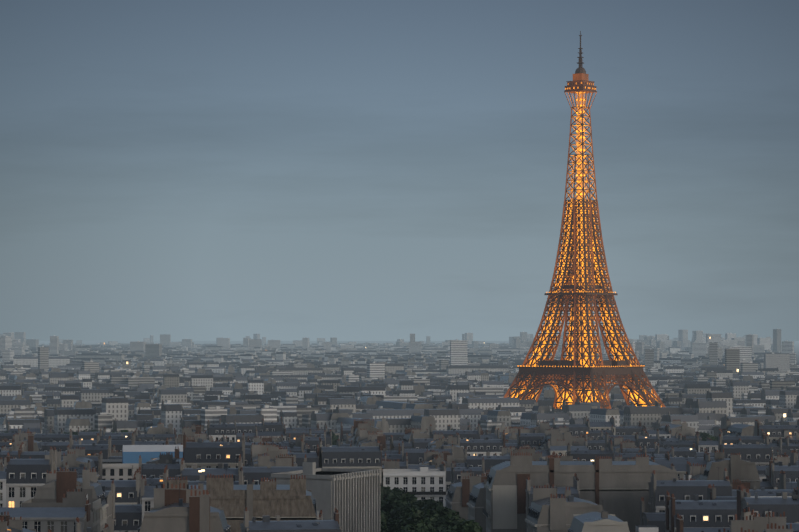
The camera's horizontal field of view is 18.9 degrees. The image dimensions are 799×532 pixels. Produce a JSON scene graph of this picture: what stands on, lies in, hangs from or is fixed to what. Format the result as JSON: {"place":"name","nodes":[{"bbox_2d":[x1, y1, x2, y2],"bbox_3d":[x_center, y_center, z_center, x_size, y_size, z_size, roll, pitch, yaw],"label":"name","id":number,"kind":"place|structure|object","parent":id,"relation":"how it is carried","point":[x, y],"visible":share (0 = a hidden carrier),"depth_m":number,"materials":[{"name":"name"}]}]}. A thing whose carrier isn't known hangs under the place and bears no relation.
{"place":"outdoors","nodes":[
{"label":"outdoors","id":0,"kind":"place"},
{"bbox_2d":[0,0,798,340],"label":"sky","id":1,"kind":"structure","parent":0,"point":[196,170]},
{"bbox_2d":[39,341,798,362],"bbox_3d":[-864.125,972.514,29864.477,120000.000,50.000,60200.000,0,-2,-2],"label":"ground","id":2,"kind":"structure","parent":0,"point":[796,347],"depth_m":25916.24,"materials":[{"name":"grey"}]},
{"bbox_2d":[4,390,717,444],"bbox_3d":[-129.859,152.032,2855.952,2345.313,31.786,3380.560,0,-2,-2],"label":"park trees","id":3,"kind":"object","parent":2,"relation":"on","point":[703,436],"depth_m":1393.96,"materials":[{"name":"green plant"}]},
{"bbox_2d":[0,329,781,357],"bbox_3d":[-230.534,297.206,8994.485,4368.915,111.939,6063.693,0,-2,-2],"label":"city","id":4,"kind":"object","parent":2,"relation":"on","point":[696,346],"visible":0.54,"depth_m":7245.71,"materials":[{"name":"stone"}]},
{"bbox_2d":[0,419,798,531],"bbox_3d":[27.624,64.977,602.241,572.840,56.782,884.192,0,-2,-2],"label":"city","id":5,"kind":"object","parent":2,"relation":"on","point":[54,482],"visible":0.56,"depth_m":597.90,"materials":[{"name":"stone"}]},
{"bbox_2d":[0,371,798,438],"bbox_3d":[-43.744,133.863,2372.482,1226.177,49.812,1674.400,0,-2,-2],"label":"city","id":6,"kind":"object","parent":2,"relation":"on","point":[66,402],"visible":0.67,"depth_m":1848.06,"materials":[{"name":"stone"}]},
{"bbox_2d":[0,334,798,380],"bbox_3d":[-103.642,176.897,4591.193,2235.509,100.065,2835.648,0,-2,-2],"label":"city","id":7,"kind":"object","parent":2,"relation":"on","point":[459,360],"visible":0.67,"depth_m":4125.90,"materials":[{"name":"stone"}]},
{"bbox_2d":[0,416,798,456],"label":"city buildings","id":8,"kind":"structure","parent":2,"relation":"on","point":[592,434],"depth_m":1152.25,"materials":[{"name":"stone"}]},
{"bbox_2d":[48,437,798,531],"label":"buildings","id":9,"kind":"structure","parent":2,"relation":"on","point":[339,487],"depth_m":552.27,"materials":[{"name":"stone"}]},
{"bbox_2d":[249,442,604,531],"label":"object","id":10,"kind":"object","parent":2,"relation":"on","point":[549,510],"visible":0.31,"depth_m":582.59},
{"bbox_2d":[380,485,482,531],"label":"avenue trees","id":11,"kind":"object","parent":2,"relation":"on","point":[400,511],"visible":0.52,"depth_m":541.11,"materials":[{"name":"green plant"}]},
{"bbox_2d":[503,31,664,408],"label":"eiffel tower","id":12,"kind":"structure","parent":2,"relation":"on","point":[586,371],"depth_m":1891.78,"materials":[{"name":"brown metal"}]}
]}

